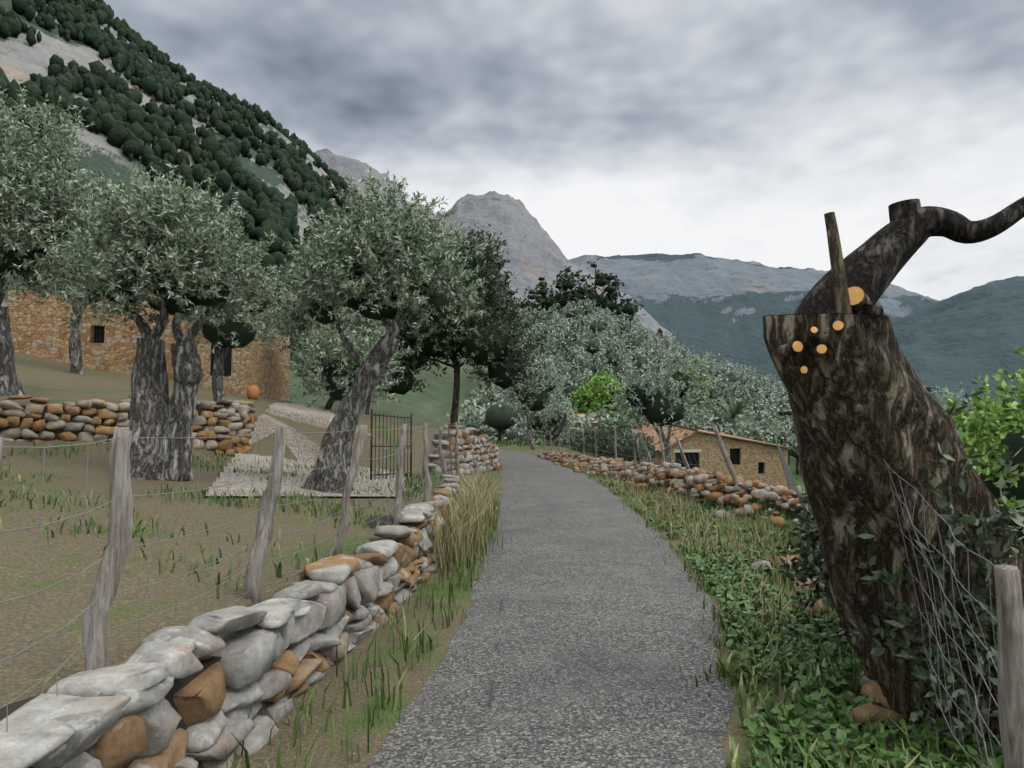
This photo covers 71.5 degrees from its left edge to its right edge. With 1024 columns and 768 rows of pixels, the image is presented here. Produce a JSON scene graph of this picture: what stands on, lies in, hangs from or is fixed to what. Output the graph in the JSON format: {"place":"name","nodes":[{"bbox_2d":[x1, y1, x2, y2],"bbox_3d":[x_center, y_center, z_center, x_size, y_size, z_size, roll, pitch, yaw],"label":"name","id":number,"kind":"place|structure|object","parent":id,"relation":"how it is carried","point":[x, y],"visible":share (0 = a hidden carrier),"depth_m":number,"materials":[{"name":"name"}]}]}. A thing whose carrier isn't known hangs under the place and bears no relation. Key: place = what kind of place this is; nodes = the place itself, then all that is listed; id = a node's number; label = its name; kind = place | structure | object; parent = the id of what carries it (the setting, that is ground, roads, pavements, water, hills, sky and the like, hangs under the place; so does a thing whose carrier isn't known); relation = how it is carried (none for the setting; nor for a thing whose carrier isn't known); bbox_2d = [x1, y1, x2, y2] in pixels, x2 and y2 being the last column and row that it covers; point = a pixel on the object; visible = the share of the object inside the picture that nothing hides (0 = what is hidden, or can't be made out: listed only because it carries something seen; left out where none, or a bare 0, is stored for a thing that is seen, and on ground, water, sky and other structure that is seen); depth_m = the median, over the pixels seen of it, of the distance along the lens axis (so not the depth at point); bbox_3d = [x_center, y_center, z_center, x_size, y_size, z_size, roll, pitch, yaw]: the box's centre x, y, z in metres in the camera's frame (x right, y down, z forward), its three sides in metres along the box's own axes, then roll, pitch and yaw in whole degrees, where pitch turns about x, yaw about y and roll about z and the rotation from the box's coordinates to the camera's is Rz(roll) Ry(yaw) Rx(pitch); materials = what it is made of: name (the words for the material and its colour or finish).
{"place":"outdoors","nodes":[
{"label":"outdoors","id":0,"kind":"place"},
{"bbox_2d":[0,395,255,455],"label":"terrace wall","id":1,"kind":"structure","parent":0,"point":[245,415],"depth_m":13.91,"materials":[{"name":"stone"}]},
{"bbox_2d":[0,474,462,767],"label":"roadside wall","id":2,"kind":"structure","parent":0,"point":[122,714],"depth_m":3.71,"materials":[{"name":"stone"}]},
{"bbox_2d":[0,0,507,321],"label":"mountain","id":3,"kind":"structure","parent":0,"point":[20,58],"depth_m":286.76,"materials":[{"name":"stone"}]},
{"bbox_2d":[0,0,541,367],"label":"hillside trees","id":4,"kind":"object","parent":3,"relation":"on","point":[118,116],"visible":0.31,"depth_m":298.54,"materials":[{"name":"plant"}]},
{"bbox_2d":[489,258,644,333],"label":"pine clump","id":5,"kind":"object","parent":3,"relation":"on","point":[563,302],"depth_m":168.21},
{"bbox_2d":[365,366,423,414],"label":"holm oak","id":6,"kind":"object","parent":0,"point":[367,406],"depth_m":44.21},
{"bbox_2d":[428,425,500,475],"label":"tall wall","id":7,"kind":"structure","parent":0,"point":[489,457],"depth_m":23.94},
{"bbox_2d":[314,148,672,345],"bbox_3d":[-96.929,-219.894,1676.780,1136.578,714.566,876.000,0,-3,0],"label":"mountain peaks","id":8,"kind":"object","parent":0,"point":[533,248],"visible":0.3,"depth_m":1745.30,"materials":[{"name":"stone"}]},
{"bbox_2d":[656,328,663,338],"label":"tree","id":9,"kind":"object","parent":8,"relation":"on","point":[660,330],"depth_m":160.62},
{"bbox_2d":[0,326,1003,767],"bbox_3d":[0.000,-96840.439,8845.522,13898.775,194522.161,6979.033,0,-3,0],"label":"ground","id":10,"kind":"structure","parent":0,"point":[58,556],"depth_m":6.14,"materials":[{"name":"plant"}]},
{"bbox_2d":[0,436,3,470],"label":"fence post","id":11,"kind":"object","parent":10,"relation":"on","point":[1,444],"visible":1,"depth_m":2.17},
{"bbox_2d":[0,274,24,395],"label":"tree trunk","id":12,"kind":"object","parent":10,"relation":"on","point":[10,384],"visible":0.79,"depth_m":14.14,"materials":[{"name":"grey plant"}]},
{"bbox_2d":[0,139,67,274],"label":"olive tree crown","id":13,"kind":"object","parent":12,"relation":"attached to","point":[10,257],"visible":0.2,"depth_m":14.01,"materials":[{"name":"green"}]},
{"bbox_2d":[0,77,111,306],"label":"olive tree foliage","id":14,"kind":"object","parent":13,"relation":"attached to","point":[18,176],"visible":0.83,"depth_m":13.88,"materials":[{"name":"green plant"}]},
{"bbox_2d":[11,211,132,373],"bbox_3d":[-13.505,-2.771,22.236,4.062,5.571,3.604,0,-3,0],"label":"tree","id":15,"kind":"object","parent":10,"relation":"on","point":[75,360],"depth_m":21.89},
{"bbox_2d":[82,428,132,670],"bbox_3d":[-1.839,0.901,3.218,0.109,1.397,0.188,-3,-4,39],"label":"fence post","id":16,"kind":"object","parent":10,"relation":"on","point":[94,615],"visible":0.88,"depth_m":3.21,"materials":[{"name":"wood"}]},
{"bbox_2d":[0,423,458,731],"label":"wire fence","id":17,"kind":"object","parent":16,"relation":"attached to","point":[434,430],"visible":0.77,"depth_m":3.93,"materials":[{"name":"grey"}]},
{"bbox_2d":[7,285,262,380],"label":"old barn walls","id":18,"kind":"structure","parent":10,"relation":"on","point":[41,330],"depth_m":26.14,"materials":[{"name":"stone"}]},
{"bbox_2d":[93,325,104,342],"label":"window","id":19,"kind":"structure","parent":18,"relation":"attached to","point":[96,337],"depth_m":26.39,"materials":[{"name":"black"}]},
{"bbox_2d":[35,163,276,341],"bbox_3d":[-5.469,-2.053,11.149,3.457,2.729,2.903,0,-3,0],"label":"olive tree foliage","id":20,"kind":"object","parent":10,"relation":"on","point":[173,223],"visible":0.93,"depth_m":10.59,"materials":[{"name":"green plant"}]},
{"bbox_2d":[123,294,213,480],"bbox_3d":[-5.385,0.069,11.004,1.321,2.940,1.007,2,-4,-30],"label":"olive tree trunk","id":21,"kind":"object","parent":10,"relation":"on","point":[155,411],"visible":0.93,"depth_m":10.80,"materials":[{"name":"grey plant"}]},
{"bbox_2d":[99,223,229,314],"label":"olive tree crown","id":22,"kind":"object","parent":21,"relation":"attached to","point":[170,304],"visible":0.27,"depth_m":10.94,"materials":[{"name":"green"}]},
{"bbox_2d":[181,254,296,401],"bbox_3d":[-7.957,-1.194,20.144,3.812,4.992,3.386,0,-3,0],"label":"tree","id":23,"kind":"object","parent":10,"relation":"on","point":[265,335],"depth_m":19.92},
{"bbox_2d":[197,326,289,400],"bbox_3d":[-10.350,-0.613,27.777,1.900,3.100,4.600,0,-3,0],"label":"old barn annex","id":24,"kind":"object","parent":10,"relation":"on","point":[263,369],"visible":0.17,"depth_m":26.27,"materials":[{"name":"stone"}]},
{"bbox_2d":[210,344,231,375],"bbox_3d":[-10.425,-1.116,25.496,0.750,1.650,0.001,0,-3,0],"label":"doorway","id":25,"kind":"structure","parent":24,"relation":"in","point":[227,365],"depth_m":25.48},
{"bbox_2d":[247,383,259,399],"bbox_3d":[-9.000,0.264,24.723,0.429,0.580,0.440,0,-3,0],"label":"terracotta jar","id":26,"kind":"object","parent":10,"relation":"on","point":[253,391],"visible":0.96,"depth_m":24.57,"materials":[{"name":"brown"}]},
{"bbox_2d":[244,426,286,604],"bbox_3d":[-1.681,0.988,4.837,0.256,1.399,0.123,2,-4,-27],"label":"fence post","id":27,"kind":"object","parent":10,"relation":"on","point":[259,548],"visible":0.86,"depth_m":4.83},
{"bbox_2d":[275,288,334,409],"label":"tree","id":28,"kind":"object","parent":10,"relation":"on","point":[296,317],"depth_m":26.38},
{"bbox_2d":[205,403,405,495],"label":"gravel drive","id":29,"kind":"structure","parent":10,"relation":"on","point":[310,415],"depth_m":14.36,"materials":[{"name":"gravel"}]},
{"bbox_2d":[279,312,412,466],"bbox_3d":[-4.387,0.322,18.588,3.565,4.669,2.890,0,-3,0],"label":"olive tree","id":30,"kind":"object","parent":10,"relation":"on","point":[356,339],"depth_m":18.22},
{"bbox_2d":[332,424,366,555],"bbox_3d":[-1.484,1.072,6.435,0.326,1.412,0.116,0,-3,-7],"label":"fence post","id":31,"kind":"object","parent":10,"relation":"on","point":[350,480],"visible":0.89,"depth_m":6.40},
{"bbox_2d":[305,311,406,417],"bbox_3d":[-5.524,-0.995,25.084,3.658,5.051,3.114,0,-3,0],"label":"olive foliage","id":32,"kind":"object","parent":10,"relation":"on","point":[361,316],"depth_m":24.73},
{"bbox_2d":[301,304,414,492],"bbox_3d":[-2.435,0.134,11.249,1.876,3.410,0.974,0,-3,0],"label":"olive tree trunk","id":33,"kind":"object","parent":10,"relation":"on","point":[373,366],"visible":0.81,"depth_m":11.18,"materials":[{"name":"grey plant"}]},
{"bbox_2d":[308,230,449,323],"bbox_3d":[-2.124,-1.734,11.446,2.294,1.541,0.730,0,-3,0],"label":"olive tree crown","id":34,"kind":"object","parent":33,"relation":"attached to","point":[436,302],"visible":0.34,"depth_m":11.26,"materials":[{"name":"green"}]},
{"bbox_2d":[261,166,487,358],"bbox_3d":[-2.195,-1.994,11.502,3.708,2.994,2.696,0,-3,0],"label":"olive tree foliage","id":35,"kind":"object","parent":34,"relation":"attached to","point":[343,253],"visible":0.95,"depth_m":10.97,"materials":[{"name":"green plant"}]},
{"bbox_2d":[225,474,511,767],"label":"verge grass","id":36,"kind":"structure","parent":10,"relation":"on","point":[375,700],"depth_m":4.95,"materials":[{"name":"plant"}]},
{"bbox_2d":[370,409,411,479],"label":"metal gate","id":37,"kind":"structure","parent":10,"relation":"on","point":[386,446],"depth_m":13.63,"materials":[{"name":"grey"}]},
{"bbox_2d":[393,424,407,524],"bbox_3d":[-1.266,1.159,8.056,0.149,1.412,0.139,0,-3,0],"label":"fence post","id":38,"kind":"object","parent":10,"relation":"on","point":[399,473],"visible":0.85,"depth_m":8.03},
{"bbox_2d":[422,423,431,501],"bbox_3d":[-1.188,1.253,9.947,0.144,1.423,0.111,-2,-4,26],"label":"fence post","id":39,"kind":"object","parent":10,"relation":"on","point":[428,483],"visible":0.84,"depth_m":9.92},
{"bbox_2d":[438,427,447,478],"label":"fence post","id":40,"kind":"object","parent":10,"relation":"on","point":[443,464],"visible":0.56,"depth_m":14.27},
{"bbox_2d":[447,420,452,474],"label":"fence post","id":41,"kind":"object","parent":10,"relation":"on","point":[450,445],"visible":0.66,"depth_m":19.43,"materials":[{"name":"grey wood"}]},
{"bbox_2d":[455,422,459,475],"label":"fence post","id":42,"kind":"object","parent":10,"relation":"on","point":[457,460],"visible":0.77,"depth_m":22.70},
{"bbox_2d":[372,223,548,428],"bbox_3d":[-2.832,-2.489,31.630,8.473,9.671,5.657,-1,-3,21],"label":"holm oak","id":43,"kind":"object","parent":10,"relation":"on","point":[517,331],"depth_m":30.75,"materials":[{"name":"plant"}]},
{"bbox_2d":[417,463,504,572],"bbox_3d":[-0.626,1.933,11.630,1.603,0.970,7.275,0,-3,0],"label":"tall grass clump","id":44,"kind":"object","parent":10,"relation":"on","point":[468,514],"visible":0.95,"depth_m":9.21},
{"bbox_2d":[498,359,569,449],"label":"tree","id":45,"kind":"object","parent":10,"relation":"on","point":[553,382],"depth_m":48.56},
{"bbox_2d":[519,398,577,445],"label":"olive foliage","id":46,"kind":"object","parent":10,"relation":"on","point":[548,418],"depth_m":56.33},
{"bbox_2d":[554,414,566,436],"bbox_3d":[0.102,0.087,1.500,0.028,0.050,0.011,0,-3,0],"label":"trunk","id":47,"kind":"object","parent":10,"relation":"on","point":[559,429],"visible":1,"depth_m":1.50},
{"bbox_2d":[568,430,570,453],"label":"fence post","id":48,"kind":"object","parent":10,"relation":"on","point":[569,441],"visible":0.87,"depth_m":38.56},
{"bbox_2d":[566,414,597,422],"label":"shed tile roof","id":49,"kind":"structure","parent":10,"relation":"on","point":[596,421],"depth_m":76.50,"materials":[{"name":"ceramic"}]},
{"bbox_2d":[582,429,584,454],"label":"fence post","id":50,"kind":"object","parent":10,"relation":"on","point":[583,441],"visible":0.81,"depth_m":34.99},
{"bbox_2d":[594,429,596,456],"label":"fence post","id":51,"kind":"object","parent":10,"relation":"on","point":[595,443],"visible":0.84,"depth_m":31.53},
{"bbox_2d":[569,370,629,424],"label":"bush","id":52,"kind":"object","parent":10,"relation":"on","point":[584,395],"depth_m":83.37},
{"bbox_2d":[614,426,616,457],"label":"fence post","id":53,"kind":"object","parent":10,"relation":"on","point":[615,449],"visible":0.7,"depth_m":27.38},
{"bbox_2d":[570,422,663,461],"bbox_3d":[5.742,3.611,39.988,4.526,2.996,10.246,0,-3,0],"label":"hedge fence","id":54,"kind":"object","parent":10,"relation":"on","point":[608,431],"depth_m":38.29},
{"bbox_2d":[445,296,799,474],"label":"trees","id":55,"kind":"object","parent":10,"relation":"on","point":[774,389],"depth_m":107.80,"materials":[{"name":"plant"}]},
{"bbox_2d":[490,438,758,502],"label":"stone wall","id":56,"kind":"structure","parent":10,"relation":"on","point":[510,442],"depth_m":53.18,"materials":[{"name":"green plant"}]},
{"bbox_2d":[465,305,798,457],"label":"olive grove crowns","id":57,"kind":"object","parent":10,"relation":"on","point":[499,419],"visible":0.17,"depth_m":106.79,"materials":[{"name":"plant"}]},
{"bbox_2d":[631,428,636,462],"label":"fence post","id":58,"kind":"object","parent":10,"relation":"on","point":[635,460],"visible":0.66,"depth_m":23.19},
{"bbox_2d":[545,427,726,479],"bbox_3d":[3.460,2.575,29.975,0.838,1.598,32.141,0,-3,-3],"label":"wire fence","id":59,"kind":"object","parent":10,"relation":"on","point":[632,450],"visible":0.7,"depth_m":23.99,"materials":[{"name":"grey"}]},
{"bbox_2d":[634,432,651,473],"bbox_3d":[4.003,2.123,21.609,0.585,1.348,0.475,0,-3,0],"label":"trunk","id":60,"kind":"object","parent":10,"relation":"on","point":[640,447],"visible":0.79,"depth_m":21.48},
{"bbox_2d":[602,351,715,462],"bbox_3d":[6.247,1.581,30.009,4.835,6.154,4.717,0,-3,0],"label":"tree","id":61,"kind":"object","parent":10,"relation":"on","point":[656,385],"depth_m":29.51,"materials":[{"name":"plant"}]},
{"bbox_2d":[657,426,664,461],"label":"fence post","id":62,"kind":"object","parent":10,"relation":"on","point":[661,445],"visible":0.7,"depth_m":19.42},
{"bbox_2d":[537,451,810,540],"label":"stone bank","id":63,"kind":"structure","parent":10,"relation":"on","point":[781,495],"depth_m":15.54,"materials":[{"name":"stone"}]},
{"bbox_2d":[675,436,689,474],"bbox_3d":[4.106,2.043,16.620,0.573,1.665,0.098,0,-3,-2],"label":"fence post","id":64,"kind":"object","parent":10,"relation":"on","point":[683,454],"visible":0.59,"depth_m":16.61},
{"bbox_2d":[675,365,711,406],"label":"tree","id":65,"kind":"object","parent":10,"relation":"on","point":[702,376],"depth_m":96.62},
{"bbox_2d":[548,450,842,635],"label":"dry verge grass","id":66,"kind":"structure","parent":10,"relation":"on","point":[682,507],"depth_m":11.00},
{"bbox_2d":[598,478,798,554],"bbox_3d":[3.648,2.467,15.635,2.813,0.404,12.566,0,-3,0],"label":"ground cover","id":67,"kind":"object","parent":10,"relation":"on","point":[706,510],"visible":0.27,"depth_m":12.78,"materials":[{"name":"green plant"}]},
{"bbox_2d":[651,432,787,486],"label":"farmhouse walls","id":68,"kind":"structure","parent":10,"relation":"on","point":[753,454],"depth_m":57.98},
{"bbox_2d":[673,449,700,451],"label":"window lintel","id":69,"kind":"structure","parent":68,"relation":"in","point":[688,450],"depth_m":57.75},
{"bbox_2d":[633,423,793,452],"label":"roof","id":70,"kind":"structure","parent":68,"relation":"on","point":[648,430],"depth_m":60.68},
{"bbox_2d":[672,424,697,430],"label":"farmhouse ridge tiles","id":71,"kind":"object","parent":70,"relation":"on","point":[690,428],"visible":0.43,"depth_m":60.11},
{"bbox_2d":[675,448,762,472],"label":"windows","id":72,"kind":"structure","parent":68,"relation":"in","point":[692,459],"depth_m":58.10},
{"bbox_2d":[698,448,764,472],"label":"farmhouse reveals","id":73,"kind":"object","parent":68,"relation":"in","point":[739,460],"visible":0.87,"depth_m":58.10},
{"bbox_2d":[730,448,739,463],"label":"window bars","id":74,"kind":"object","parent":68,"relation":"attached to","point":[736,451],"visible":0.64,"depth_m":58.07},
{"bbox_2d":[713,427,743,496],"bbox_3d":[4.315,1.783,13.962,0.737,1.890,0.120,0,-3,0],"label":"fence post","id":75,"kind":"object","parent":10,"relation":"on","point":[726,458],"visible":0.66,"depth_m":13.94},
{"bbox_2d":[705,390,760,434],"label":"palm tree","id":76,"kind":"object","parent":10,"relation":"on","point":[737,408],"depth_m":79.15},
{"bbox_2d":[774,435,788,488],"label":"fence post","id":77,"kind":"object","parent":10,"relation":"on","point":[781,461],"visible":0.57,"depth_m":57.24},
{"bbox_2d":[566,466,1002,767],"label":"grass","id":78,"kind":"structure","parent":10,"relation":"on","point":[726,667],"depth_m":5.02,"materials":[{"name":"plant"}]},
{"bbox_2d":[775,438,818,547],"bbox_3d":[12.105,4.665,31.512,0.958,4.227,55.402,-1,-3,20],"label":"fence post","id":79,"kind":"object","parent":10,"relation":"on","point":[787,471],"visible":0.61,"depth_m":21.29,"materials":[{"name":"grey"}]},
{"bbox_2d":[763,489,833,610],"bbox_3d":[2.799,1.392,5.445,1.759,1.973,2.070,0,-3,0],"label":"ivy","id":80,"kind":"object","parent":10,"relation":"on","point":[808,553],"visible":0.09,"depth_m":5.35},
{"bbox_2d":[795,486,818,547],"bbox_3d":[3.630,1.867,8.633,0.374,1.258,0.114,0,-3,0],"label":"fence post","id":81,"kind":"object","parent":10,"relation":"on","point":[798,490],"visible":0.23,"depth_m":8.62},
{"bbox_2d":[750,554,931,729],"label":"loose stones","id":82,"kind":"object","parent":10,"relation":"on","point":[872,689],"visible":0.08,"depth_m":4.38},
{"bbox_2d":[686,549,1003,767],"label":"ground cover","id":83,"kind":"object","parent":10,"relation":"on","point":[834,722],"visible":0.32,"depth_m":4.33,"materials":[{"name":"green plant"}]},
{"bbox_2d":[763,304,1023,745],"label":"tree trunk","id":84,"kind":"object","parent":10,"relation":"on","point":[864,404],"visible":0.71,"depth_m":3.90,"materials":[{"name":"wood"}]},
{"bbox_2d":[775,342,797,357],"bbox_3d":[1.478,-0.183,3.800,0.088,0.078,0.178,0,-3,0],"label":"stub","id":85,"kind":"object","parent":84,"relation":"attached to","point":[785,350],"visible":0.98,"depth_m":3.79,"materials":[{"name":"brown plant"}]},
{"bbox_2d":[785,366,803,373],"bbox_3d":[1.516,-0.076,3.795,0.055,0.053,0.173,0,-3,0],"label":"stub","id":86,"kind":"object","parent":84,"relation":"attached to","point":[792,369],"visible":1,"depth_m":3.79,"materials":[{"name":"brown plant"}]},
{"bbox_2d":[793,341,802,351],"bbox_3d":[1.493,-0.197,3.716,0.059,0.059,0.010,0,-3,0],"label":"cut branch end","id":87,"kind":"object","parent":84,"relation":"attached to","point":[797,346],"visible":1,"depth_m":3.71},
{"bbox_2d":[801,366,807,372],"bbox_3d":[1.524,-0.074,3.709,0.039,0.039,0.004,0,-3,0],"label":"cut branch end","id":88,"kind":"object","parent":84,"relation":"attached to","point":[804,369],"visible":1,"depth_m":3.71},
{"bbox_2d":[801,329,816,344],"bbox_3d":[1.556,-0.250,3.722,0.041,0.079,0.174,0,-3,8],"label":"stub","id":89,"kind":"object","parent":84,"relation":"attached to","point":[808,337],"visible":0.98,"depth_m":3.72,"materials":[{"name":"brown plant"}]},
{"bbox_2d":[811,327,817,332],"bbox_3d":[1.547,-0.277,3.640,0.035,0.034,0.010,0,-3,0],"label":"pruning cut","id":90,"kind":"object","parent":84,"relation":"attached to","point":[814,329],"visible":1,"depth_m":3.64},
{"bbox_2d":[813,347,823,356],"bbox_3d":[1.592,-0.172,3.676,0.055,0.055,0.170,-1,-3,18],"label":"stub","id":91,"kind":"object","parent":84,"relation":"attached to","point":[816,353],"visible":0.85,"depth_m":3.67,"materials":[{"name":"brown plant"}]},
{"bbox_2d":[817,344,826,353],"bbox_3d":[1.566,-0.177,3.594,0.045,0.048,0.015,0,-3,0],"label":"pruning cut","id":92,"kind":"object","parent":84,"relation":"attached to","point":[821,348],"visible":1,"depth_m":3.59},
{"bbox_2d":[763,313,883,316],"bbox_3d":[1.738,-0.376,3.971,0.612,0.068,0.648,0,-3,0],"label":"trunk top","id":93,"kind":"object","parent":84,"relation":"attached to","point":[816,313],"visible":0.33,"depth_m":3.75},
{"bbox_2d":[824,212,851,313],"bbox_3d":[1.808,-0.662,3.943,0.135,0.582,0.083,0,-3,0],"label":"stub","id":94,"kind":"object","parent":84,"relation":"on","point":[841,296],"visible":0.96,"depth_m":3.92,"materials":[{"name":"brown plant"}]},
{"bbox_2d":[833,321,843,329],"bbox_3d":[1.661,-0.298,3.621,0.044,0.050,0.026,0,-3,0],"label":"pruning cut","id":95,"kind":"object","parent":84,"relation":"attached to","point":[838,325],"visible":1,"depth_m":3.62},
{"bbox_2d":[833,324,844,333],"bbox_3d":[1.703,-0.278,3.695,0.059,0.082,0.177,-2,-4,31],"label":"stub","id":96,"kind":"object","parent":84,"relation":"attached to","point":[842,330],"visible":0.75,"depth_m":3.63,"materials":[{"name":"brown plant"}]},
{"bbox_2d":[848,286,863,304],"bbox_3d":[1.960,-0.507,4.084,0.115,0.113,0.025,-2,-4,33],"label":"pruning cut","id":97,"kind":"object","parent":84,"relation":"attached to","point":[856,295],"visible":0.68,"depth_m":4.08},
{"bbox_2d":[851,291,871,310],"bbox_3d":[2.008,-0.480,4.153,0.132,0.157,0.192,-3,-4,39],"label":"stub","id":98,"kind":"object","parent":84,"relation":"attached to","point":[863,302],"visible":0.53,"depth_m":4.09,"materials":[{"name":"brown plant"}]},
{"bbox_2d":[888,199,920,221],"bbox_3d":[2.416,-1.000,4.343,0.209,0.226,0.191,0,-3,0],"label":"branch stub","id":99,"kind":"object","parent":84,"relation":"on","point":[904,209],"visible":0.55,"depth_m":4.28,"materials":[{"name":"brown plant"}]},
{"bbox_2d":[793,197,1023,313],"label":"tree branch","id":100,"kind":"object","parent":84,"relation":"attached to","point":[875,263],"visible":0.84,"depth_m":4.22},
{"bbox_2d":[837,386,1023,766],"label":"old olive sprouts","id":101,"kind":"object","parent":84,"relation":"attached to","point":[1006,518],"visible":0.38,"depth_m":3.83,"materials":[{"name":"plant"}]},
{"bbox_2d":[884,460,1001,767],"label":"wire netting","id":102,"kind":"object","parent":10,"relation":"on","point":[979,715],"visible":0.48,"depth_m":3.27,"materials":[{"name":"grey"}]},
{"bbox_2d":[931,381,988,428],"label":"olive trees","id":103,"kind":"object","parent":10,"relation":"on","point":[946,398],"depth_m":32.18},
{"bbox_2d":[944,347,1023,534],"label":"bush","id":104,"kind":"object","parent":10,"relation":"on","point":[972,436],"depth_m":10.22,"materials":[{"name":"plant"}]},
{"bbox_2d":[963,395,1023,544],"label":"orchard tree foliage","id":105,"kind":"object","parent":10,"relation":"on","point":[984,414],"depth_m":14.45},
{"bbox_2d":[994,565,1023,767],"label":"fence post","id":106,"kind":"object","parent":10,"relation":"on","point":[1010,638],"visible":1,"depth_m":2.65,"materials":[{"name":"wood"}]},
{"bbox_2d":[366,450,734,767],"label":"road asphalt","id":107,"kind":"structure","parent":0,"point":[578,630],"depth_m":5.30,"materials":[{"name":"asphalt"}]},
{"bbox_2d":[103,0,1023,300],"label":"sky","id":108,"kind":"structure","parent":0,"point":[726,129],"materials":[{"name":"grey"}]},
{"bbox_2d":[497,264,637,322],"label":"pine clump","id":109,"kind":"object","parent":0,"point":[628,310],"visible":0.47,"depth_m":167.57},
{"bbox_2d":[569,253,938,391],"bbox_3d":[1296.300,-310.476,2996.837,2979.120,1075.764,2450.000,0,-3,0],"label":"mountain ridge","id":110,"kind":"structure","parent":0,"point":[705,305],"depth_m":3040.80,"materials":[{"name":"stone"}]},
{"bbox_2d":[891,276,1023,415],"bbox_3d":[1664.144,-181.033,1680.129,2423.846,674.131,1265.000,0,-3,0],"label":"mountain","id":111,"kind":"structure","parent":0,"point":[966,338],"depth_m":1475.73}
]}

